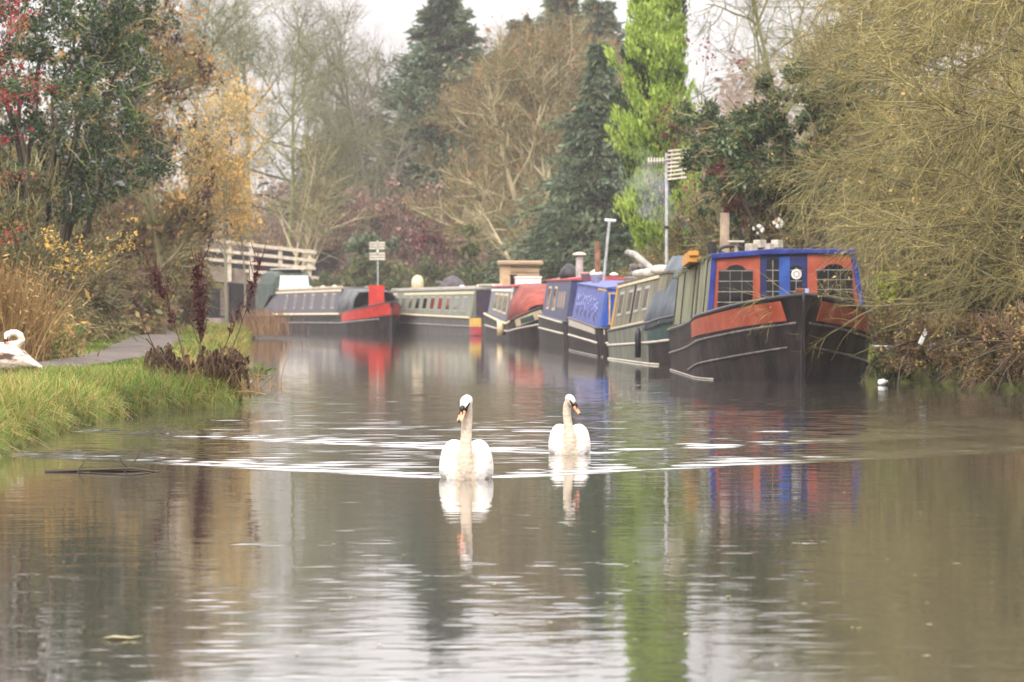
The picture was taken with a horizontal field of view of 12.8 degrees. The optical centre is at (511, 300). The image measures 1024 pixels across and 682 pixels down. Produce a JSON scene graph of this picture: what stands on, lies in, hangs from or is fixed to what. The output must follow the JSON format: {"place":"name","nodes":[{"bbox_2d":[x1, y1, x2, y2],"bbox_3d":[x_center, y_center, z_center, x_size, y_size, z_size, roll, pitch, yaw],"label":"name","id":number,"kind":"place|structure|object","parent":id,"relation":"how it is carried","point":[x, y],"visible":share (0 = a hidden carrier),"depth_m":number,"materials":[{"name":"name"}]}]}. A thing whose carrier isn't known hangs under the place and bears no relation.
{"place":"outdoors","nodes":[
{"label":"outdoors","id":0,"kind":"place"},
{"bbox_2d":[1,330,181,371],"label":"path","id":1,"kind":"structure","parent":0,"point":[133,348],"depth_m":75.37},
{"bbox_2d":[0,0,1020,263],"label":"sky","id":2,"kind":"structure","parent":0,"point":[398,15],"materials":[{"name":"white"}]},
{"bbox_2d":[0,329,1023,681],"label":"water","id":3,"kind":"structure","parent":0,"point":[268,529],"depth_m":24.78,"materials":[{"name":"grey liquid"}]},
{"bbox_2d":[45,445,159,471],"bbox_3d":[-2.986,1.157,33.259,0.844,0.218,0.192,0,0,3],"label":"floating branch","id":4,"kind":"object","parent":3,"relation":"on","point":[128,469],"visible":0.98,"depth_m":33.21,"materials":[{"name":"brown plant"}]},
{"bbox_2d":[257,268,401,332],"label":"narrowboat","id":5,"kind":"object","parent":3,"relation":"on","point":[371,308],"visible":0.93,"depth_m":186.79,"materials":[{"name":"beige paint"}]},
{"bbox_2d":[369,285,383,304],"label":"cratch door","id":6,"kind":"structure","parent":5,"relation":"in","point":[376,292],"depth_m":181.21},
{"bbox_2d":[390,284,496,335],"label":"narrowboat","id":7,"kind":"object","parent":3,"relation":"on","point":[461,310],"visible":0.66,"depth_m":170.51,"materials":[{"name":"beige paint"}]},
{"bbox_2d":[439,276,465,288],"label":"tarpaulin heap","id":8,"kind":"object","parent":7,"relation":"on","point":[452,281],"visible":0.78,"depth_m":174.63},
{"bbox_2d":[439,395,493,478],"bbox_3d":[-0.323,1.001,32.340,0.388,0.686,1.040,0,0,0],"label":"swan","id":9,"kind":"object","parent":3,"relation":"on","point":[465,457],"visible":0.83,"depth_m":31.92,"materials":[{"name":"white"}]},
{"bbox_2d":[483,283,546,340],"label":"narrowboat","id":10,"kind":"object","parent":3,"relation":"on","point":[517,309],"visible":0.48,"depth_m":142.80,"materials":[{"name":"painted steel"},{"name":"painted wood"},{"name":"dark glass"}]},
{"bbox_2d":[548,394,590,454],"bbox_3d":[0.471,1.047,37.437,0.349,0.576,0.913,0,0,0],"label":"swan","id":11,"kind":"object","parent":3,"relation":"on","point":[568,437],"visible":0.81,"depth_m":37.05,"materials":[{"name":"white"}]},
{"bbox_2d":[537,252,625,347],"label":"narrowboat","id":12,"kind":"object","parent":3,"relation":"on","point":[559,302],"visible":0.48,"depth_m":125.79,"materials":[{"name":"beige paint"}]},
{"bbox_2d":[567,280,623,356],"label":"narrowboat","id":13,"kind":"object","parent":3,"relation":"on","point":[589,322],"visible":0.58,"depth_m":105.82,"materials":[{"name":"blue"}]},
{"bbox_2d":[607,256,686,365],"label":"narrowboat","id":14,"kind":"object","parent":3,"relation":"on","point":[645,305],"visible":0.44,"depth_m":90.61,"materials":[{"name":"beige paint"}]},
{"bbox_2d":[624,250,652,268],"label":"wooden pole","id":15,"kind":"object","parent":14,"relation":"on","point":[640,259],"visible":0.66,"depth_m":97.56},
{"bbox_2d":[648,148,686,264],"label":"tv aerial","id":16,"kind":"object","parent":14,"relation":"attached to","point":[666,226],"visible":0.85,"depth_m":95.96,"materials":[{"name":"metal"}]},
{"bbox_2d":[667,213,872,382],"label":"narrowboat","id":17,"kind":"object","parent":3,"relation":"on","point":[709,338],"visible":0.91,"depth_m":72.03,"materials":[{"name":"black metal"}]},
{"bbox_2d":[682,251,700,266],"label":"timber planks","id":18,"kind":"object","parent":17,"relation":"on","point":[690,257],"visible":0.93,"depth_m":77.19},
{"bbox_2d":[745,240,782,250],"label":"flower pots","id":19,"kind":"object","parent":17,"relation":"on","point":[763,245],"visible":0.8,"depth_m":75.64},
{"bbox_2d":[762,254,806,297],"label":"front door","id":20,"kind":"structure","parent":17,"relation":"in","point":[773,267],"depth_m":74.86,"materials":[{"name":"blue wood"}]},
{"bbox_2d":[869,352,914,382],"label":"water weed","id":21,"kind":"object","parent":3,"relation":"in","point":[891,377],"visible":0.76,"depth_m":69.59,"materials":[{"name":"green plant"}]},
{"bbox_2d":[0,337,1023,449],"bbox_3d":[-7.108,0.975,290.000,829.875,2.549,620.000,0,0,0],"label":"ground","id":22,"kind":"structure","parent":0,"point":[920,375],"depth_m":52.68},
{"bbox_2d":[0,330,42,370],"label":"swan","id":23,"kind":"object","parent":22,"relation":"on","point":[10,351],"visible":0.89,"depth_m":53.46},
{"bbox_2d":[0,0,66,247],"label":"berry bush","id":24,"kind":"object","parent":22,"relation":"on","point":[16,11],"visible":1,"depth_m":58.72,"materials":[{"name":"red plant"}]},
{"bbox_2d":[0,5,79,220],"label":"tree","id":25,"kind":"object","parent":22,"relation":"on","point":[2,115],"visible":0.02,"depth_m":129.82,"materials":[{"name":"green plant"}]},
{"bbox_2d":[0,251,103,361],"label":"dead grass","id":26,"kind":"structure","parent":22,"relation":"on","point":[31,327],"depth_m":61.63,"materials":[{"name":"beige plant"}]},
{"bbox_2d":[0,144,104,346],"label":"thicket","id":27,"kind":"object","parent":22,"relation":"on","point":[31,250],"visible":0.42,"depth_m":76.48,"materials":[{"name":"brown plant"}]},
{"bbox_2d":[26,309,107,358],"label":"dead grass","id":28,"kind":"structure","parent":22,"relation":"on","point":[80,349],"depth_m":66.04,"materials":[{"name":"beige plant"}]},
{"bbox_2d":[0,1,135,329],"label":"tree","id":29,"kind":"object","parent":22,"relation":"on","point":[59,57],"visible":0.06,"depth_m":99.68,"materials":[{"name":"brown plant"}]},
{"bbox_2d":[0,144,138,347],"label":"thicket","id":30,"kind":"object","parent":22,"relation":"on","point":[98,301],"visible":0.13,"depth_m":82.27,"materials":[{"name":"brown plant"}]},
{"bbox_2d":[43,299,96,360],"bbox_3d":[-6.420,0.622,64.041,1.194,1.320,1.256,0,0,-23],"label":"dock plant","id":31,"kind":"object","parent":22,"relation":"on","point":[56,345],"visible":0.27,"depth_m":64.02,"materials":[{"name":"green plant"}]},
{"bbox_2d":[16,171,155,337],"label":"thicket","id":32,"kind":"object","parent":22,"relation":"on","point":[119,221],"visible":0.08,"depth_m":99.93,"materials":[{"name":"brown plant"}]},
{"bbox_2d":[37,213,142,282],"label":"yellow spray","id":33,"kind":"object","parent":22,"relation":"on","point":[91,278],"visible":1,"depth_m":66.80,"materials":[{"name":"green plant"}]},
{"bbox_2d":[34,194,149,342],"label":"thicket","id":34,"kind":"object","parent":22,"relation":"on","point":[99,245],"visible":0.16,"depth_m":91.24,"materials":[{"name":"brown plant"}]},
{"bbox_2d":[0,0,193,310],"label":"ivy tree","id":35,"kind":"object","parent":22,"relation":"on","point":[74,196],"visible":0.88,"depth_m":80.07,"materials":[{"name":"green plant"}]},
{"bbox_2d":[2,11,196,277],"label":"tree","id":36,"kind":"object","parent":22,"relation":"on","point":[154,106],"visible":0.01,"depth_m":125.07,"materials":[{"name":"green plant"}]},
{"bbox_2d":[0,321,256,455],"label":"grass","id":37,"kind":"structure","parent":22,"relation":"on","point":[31,399],"depth_m":49.62,"materials":[{"name":"plant"}]},
{"bbox_2d":[125,342,289,398],"bbox_3d":[-3.724,0.878,53.967,2.199,0.780,1.241,0,0,0],"label":"dead dock","id":38,"kind":"object","parent":37,"relation":"on","point":[234,364],"visible":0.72,"depth_m":53.87,"materials":[{"name":"brown plant"}]},
{"bbox_2d":[72,189,188,335],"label":"thicket","id":39,"kind":"object","parent":22,"relation":"on","point":[153,311],"visible":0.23,"depth_m":111.46,"materials":[{"name":"brown plant"}]},
{"bbox_2d":[119,189,209,333],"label":"thicket","id":40,"kind":"object","parent":22,"relation":"on","point":[176,262],"visible":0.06,"depth_m":119.82,"materials":[{"name":"brown plant"}]},
{"bbox_2d":[144,253,188,372],"bbox_3d":[-4.080,0.203,54.035,0.570,1.542,0.356,0,0,0],"label":"seeded dock","id":41,"kind":"object","parent":22,"relation":"on","point":[158,286],"visible":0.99,"depth_m":54.00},
{"bbox_2d":[76,0,258,333],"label":"ash tree","id":42,"kind":"object","parent":22,"relation":"on","point":[183,206],"visible":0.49,"depth_m":111.95,"materials":[{"name":"orange plant"}]},
{"bbox_2d":[126,189,212,330],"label":"thicket","id":43,"kind":"object","parent":22,"relation":"on","point":[187,311],"visible":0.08,"depth_m":128.12,"materials":[{"name":"brown plant"}]},
{"bbox_2d":[135,178,223,324],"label":"thicket","id":44,"kind":"object","parent":22,"relation":"on","point":[211,280],"visible":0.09,"depth_m":141.80,"materials":[{"name":"brown plant"}]},
{"bbox_2d":[113,0,287,238],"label":"bare tree","id":45,"kind":"object","parent":22,"relation":"on","point":[212,42],"visible":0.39,"depth_m":164.07,"materials":[{"name":"grey plant"}]},
{"bbox_2d":[187,247,213,377],"bbox_3d":[-3.697,0.163,54.007,0.338,1.618,0.266,0,0,0],"label":"seeded dock","id":46,"kind":"object","parent":22,"relation":"on","point":[201,318],"visible":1,"depth_m":53.99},
{"bbox_2d":[164,53,290,324],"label":"birch tree","id":47,"kind":"object","parent":22,"relation":"on","point":[228,172],"visible":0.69,"depth_m":140.25,"materials":[{"name":"orange plant"}]},
{"bbox_2d":[200,159,279,323],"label":"birch tree","id":48,"kind":"object","parent":22,"relation":"on","point":[243,226],"visible":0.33,"depth_m":151.65,"materials":[{"name":"brown plant"}]},
{"bbox_2d":[230,243,265,351],"bbox_3d":[-3.188,0.115,54.035,0.544,1.615,0.199,0,0,12],"label":"seeded dock","id":49,"kind":"object","parent":22,"relation":"on","point":[255,276],"visible":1,"depth_m":54.01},
{"bbox_2d":[153,0,355,248],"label":"bare tree","id":50,"kind":"object","parent":22,"relation":"on","point":[244,70],"visible":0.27,"depth_m":246.04,"materials":[{"name":"beige plant"}]},
{"bbox_2d":[199,239,318,320],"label":"footbridge","id":51,"kind":"object","parent":22,"relation":"on","point":[235,276],"visible":0.34,"depth_m":221.94,"materials":[{"name":"white paint"}]},
{"bbox_2d":[228,306,308,335],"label":"reed clump","id":52,"kind":"object","parent":22,"relation":"on","point":[267,326],"visible":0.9,"depth_m":151.62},
{"bbox_2d":[199,250,339,323],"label":"retaining wall","id":53,"kind":"structure","parent":22,"relation":"on","point":[237,291],"depth_m":237.75,"materials":[{"name":"wood"}]},
{"bbox_2d":[243,214,323,249],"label":"mauve bush","id":54,"kind":"object","parent":22,"relation":"on","point":[275,233],"visible":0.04,"depth_m":245.79,"materials":[{"name":"brown plant"}]},
{"bbox_2d":[193,0,431,247],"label":"bare tree","id":55,"kind":"object","parent":22,"relation":"on","point":[293,167],"visible":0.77,"depth_m":237.21,"materials":[{"name":"grey plant"}]},
{"bbox_2d":[230,41,410,272],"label":"bare tree","id":56,"kind":"object","parent":22,"relation":"on","point":[316,110],"visible":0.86,"depth_m":232.59,"materials":[{"name":"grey plant"}]},
{"bbox_2d":[260,118,385,270],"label":"sapling","id":57,"kind":"object","parent":22,"relation":"on","point":[314,214],"visible":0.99,"depth_m":226.92,"materials":[{"name":"beige plant"}]},
{"bbox_2d":[281,183,368,280],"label":"mauve bush","id":58,"kind":"object","parent":22,"relation":"on","point":[337,244],"visible":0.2,"depth_m":239.42,"materials":[{"name":"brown plant"}]},
{"bbox_2d":[312,265,343,286],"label":"green bush","id":59,"kind":"object","parent":22,"relation":"on","point":[325,280],"visible":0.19,"depth_m":217.60,"materials":[{"name":"green plant"}]},
{"bbox_2d":[268,15,410,253],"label":"bare tree","id":60,"kind":"object","parent":22,"relation":"on","point":[378,78],"visible":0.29,"depth_m":260.55,"materials":[{"name":"grey plant"}]},
{"bbox_2d":[276,0,430,231],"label":"bare tree","id":61,"kind":"object","parent":22,"relation":"on","point":[347,99],"visible":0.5,"depth_m":244.55,"materials":[{"name":"grey plant"}]},
{"bbox_2d":[339,228,400,283],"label":"evergreen bush","id":62,"kind":"object","parent":22,"relation":"on","point":[358,243],"visible":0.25,"depth_m":223.41,"materials":[{"name":"green plant"}]},
{"bbox_2d":[322,174,421,280],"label":"mauve bush","id":63,"kind":"object","parent":22,"relation":"on","point":[364,198],"visible":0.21,"depth_m":230.23,"materials":[{"name":"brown plant"}]},
{"bbox_2d":[334,243,424,290],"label":"green bush","id":64,"kind":"object","parent":22,"relation":"on","point":[356,269],"visible":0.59,"depth_m":211.52,"materials":[{"name":"green plant"}]},
{"bbox_2d":[294,13,538,237],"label":"conifer","id":65,"kind":"object","parent":22,"relation":"on","point":[526,16],"visible":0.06,"depth_m":284.36,"materials":[{"name":"green plant"}]},
{"bbox_2d":[389,249,459,287],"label":"green bush","id":66,"kind":"object","parent":22,"relation":"on","point":[428,271],"visible":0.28,"depth_m":213.68,"materials":[{"name":"green plant"}]},
{"bbox_2d":[406,220,444,265],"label":"red bush","id":67,"kind":"object","parent":22,"relation":"on","point":[419,247],"visible":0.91,"depth_m":221.69,"materials":[{"name":"red plant"}]},
{"bbox_2d":[365,169,488,277],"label":"mauve bush","id":68,"kind":"object","parent":22,"relation":"on","point":[449,260],"visible":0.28,"depth_m":227.87,"materials":[{"name":"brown plant"}]},
{"bbox_2d":[226,0,682,264],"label":"conifer","id":69,"kind":"object","parent":22,"relation":"on","point":[438,36],"visible":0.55,"depth_m":260.46,"materials":[{"name":"green plant"}]},
{"bbox_2d":[459,224,481,285],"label":"ivy stump","id":70,"kind":"object","parent":22,"relation":"on","point":[471,249],"visible":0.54,"depth_m":199.85,"materials":[{"name":"green plant"}]},
{"bbox_2d":[445,256,497,286],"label":"green bush","id":71,"kind":"object","parent":22,"relation":"on","point":[464,264],"visible":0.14,"depth_m":205.45,"materials":[{"name":"green plant"}]},
{"bbox_2d":[405,62,553,267],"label":"russet tree","id":72,"kind":"object","parent":22,"relation":"on","point":[475,139],"visible":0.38,"depth_m":231.91,"materials":[{"name":"brown plant"}]},
{"bbox_2d":[458,177,510,258],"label":"leaning tree","id":73,"kind":"object","parent":22,"relation":"on","point":[484,222],"visible":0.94,"depth_m":196.36,"materials":[{"name":"beige plant"}]},
{"bbox_2d":[394,0,626,259],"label":"russet tree","id":74,"kind":"object","parent":22,"relation":"on","point":[516,155],"visible":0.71,"depth_m":207.71,"materials":[{"name":"brown plant"}]},
{"bbox_2d":[435,152,593,286],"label":"spruce","id":75,"kind":"object","parent":22,"relation":"on","point":[510,258],"visible":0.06,"depth_m":189.62,"materials":[{"name":"green plant"}]},
{"bbox_2d":[497,261,542,284],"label":"timber shed","id":76,"kind":"structure","parent":22,"relation":"on","point":[524,268],"depth_m":177.90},
{"bbox_2d":[500,264,510,284],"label":"door","id":77,"kind":"structure","parent":76,"relation":"in","point":[505,269],"depth_m":177.88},
{"bbox_2d":[111,47,1004,298],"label":"wood","id":78,"kind":"object","parent":22,"relation":"on","point":[728,88],"visible":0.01,"depth_m":296.69,"materials":[{"name":"brown plant"}]},
{"bbox_2d":[473,9,668,251],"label":"russet tree","id":79,"kind":"object","parent":22,"relation":"on","point":[564,99],"visible":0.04,"depth_m":223.55,"materials":[{"name":"brown plant"}]},
{"bbox_2d":[390,0,763,257],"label":"conifer","id":80,"kind":"object","parent":22,"relation":"on","point":[558,6],"visible":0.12,"depth_m":279.30,"materials":[{"name":"green plant"}]},
{"bbox_2d":[483,41,703,283],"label":"spruce","id":81,"kind":"object","parent":22,"relation":"on","point":[589,179],"visible":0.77,"depth_m":184.18,"materials":[{"name":"green plant"}]},
{"bbox_2d":[569,189,662,275],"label":"spruce","id":82,"kind":"object","parent":22,"relation":"on","point":[620,237],"visible":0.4,"depth_m":159.47,"materials":[{"name":"green plant"}]},
{"bbox_2d":[625,237,670,273],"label":"olive bush","id":83,"kind":"object","parent":22,"relation":"on","point":[654,262],"visible":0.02,"depth_m":130.17,"materials":[{"name":"green plant"}]},
{"bbox_2d":[601,0,704,261],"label":"golden conifer","id":84,"kind":"object","parent":22,"relation":"on","point":[653,46],"visible":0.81,"depth_m":147.26,"materials":[{"name":"green plant"}]},
{"bbox_2d":[497,0,848,258],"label":"conifer","id":85,"kind":"object","parent":22,"relation":"on","point":[605,17],"visible":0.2,"depth_m":274.31,"materials":[{"name":"green plant"}]},
{"bbox_2d":[620,187,746,275],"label":"olive bush","id":86,"kind":"object","parent":22,"relation":"on","point":[682,221],"visible":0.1,"depth_m":121.48,"materials":[{"name":"green plant"}]},
{"bbox_2d":[645,31,756,234],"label":"red twig tree","id":87,"kind":"object","parent":22,"relation":"on","point":[683,128],"visible":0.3,"depth_m":108.07,"materials":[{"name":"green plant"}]},
{"bbox_2d":[682,173,749,257],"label":"olive bush","id":88,"kind":"object","parent":22,"relation":"on","point":[702,221],"visible":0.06,"depth_m":111.74,"materials":[{"name":"green plant"}]},
{"bbox_2d":[665,84,849,250],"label":"ivy tree","id":89,"kind":"object","parent":22,"relation":"on","point":[684,115],"visible":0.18,"depth_m":98.00,"materials":[{"name":"green plant"}]},
{"bbox_2d":[682,145,837,255],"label":"olive bush","id":90,"kind":"object","parent":22,"relation":"on","point":[705,242],"visible":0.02,"depth_m":104.28,"materials":[{"name":"green plant"}]},
{"bbox_2d":[702,151,827,248],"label":"bush","id":91,"kind":"object","parent":22,"relation":"on","point":[731,205],"visible":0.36,"depth_m":91.05,"materials":[{"name":"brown plant"}]},
{"bbox_2d":[677,0,892,171],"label":"bare tree","id":92,"kind":"object","parent":22,"relation":"on","point":[751,19],"visible":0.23,"depth_m":150.05,"materials":[{"name":"beige plant"}]},
{"bbox_2d":[661,38,909,248],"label":"ivy tree","id":93,"kind":"object","parent":22,"relation":"on","point":[721,144],"visible":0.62,"depth_m":89.98,"materials":[{"name":"green plant"}]},
{"bbox_2d":[717,0,974,294],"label":"willow","id":94,"kind":"object","parent":22,"relation":"on","point":[810,51],"visible":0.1,"depth_m":103.37,"materials":[{"name":"brown plant"}]},
{"bbox_2d":[770,0,931,328],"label":"tan tree","id":95,"kind":"object","parent":22,"relation":"on","point":[805,60],"visible":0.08,"depth_m":118.29,"materials":[{"name":"brown plant"}]},
{"bbox_2d":[722,0,1022,320],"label":"willow","id":96,"kind":"object","parent":22,"relation":"on","point":[866,23],"visible":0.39,"depth_m":75.54,"materials":[{"name":"brown plant"}]},
{"bbox_2d":[721,0,1023,382],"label":"willow","id":97,"kind":"object","parent":22,"relation":"on","point":[884,98],"depth_m":68.55,"materials":[{"name":"plant"}]},
{"bbox_2d":[869,271,921,316],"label":"lime bush","id":98,"kind":"object","parent":22,"relation":"on","point":[887,286],"visible":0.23,"depth_m":77.92,"materials":[{"name":"green plant"}]},
{"bbox_2d":[771,0,1023,385],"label":"willow","id":99,"kind":"object","parent":22,"relation":"on","point":[1002,100],"visible":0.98,"depth_m":63.31,"materials":[{"name":"brown plant"}]},
{"bbox_2d":[862,297,933,375],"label":"bramble","id":100,"kind":"object","parent":22,"relation":"on","point":[878,324],"visible":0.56,"depth_m":69.31,"materials":[{"name":"beige plant"}]},
{"bbox_2d":[831,94,991,349],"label":"bramble thicket","id":101,"kind":"object","parent":22,"relation":"on","point":[883,267],"visible":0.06,"depth_m":85.68,"materials":[{"name":"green plant"}]},
{"bbox_2d":[861,311,1017,386],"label":"bramble","id":102,"kind":"object","parent":22,"relation":"on","point":[911,339],"visible":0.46,"depth_m":66.82,"materials":[{"name":"beige plant"}]},
{"bbox_2d":[862,93,1023,379],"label":"bramble thicket","id":103,"kind":"object","parent":22,"relation":"on","point":[910,293],"visible":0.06,"depth_m":72.48,"materials":[{"name":"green plant"}]},
{"bbox_2d":[872,0,1022,234],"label":"tan tree","id":104,"kind":"object","parent":22,"relation":"on","point":[954,66],"depth_m":96.00,"materials":[{"name":"beige plant"}]},
{"bbox_2d":[882,85,1023,360],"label":"bramble thicket","id":105,"kind":"object","parent":22,"relation":"on","point":[982,308],"visible":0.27,"depth_m":67.92,"materials":[{"name":"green plant"}]},
{"bbox_2d":[919,304,1012,387],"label":"bramble","id":106,"kind":"object","parent":22,"relation":"on","point":[968,332],"visible":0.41,"depth_m":65.09,"materials":[{"name":"beige plant"}]},
{"bbox_2d":[926,304,1023,390],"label":"bramble","id":107,"kind":"object","parent":22,"relation":"on","point":[989,326],"visible":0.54,"depth_m":62.94,"materials":[{"name":"beige plant"}]},
{"bbox_2d":[931,298,1023,394],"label":"bramble","id":108,"kind":"object","parent":22,"relation":"on","point":[1015,357],"visible":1,"depth_m":61.42,"materials":[{"name":"beige plant"}]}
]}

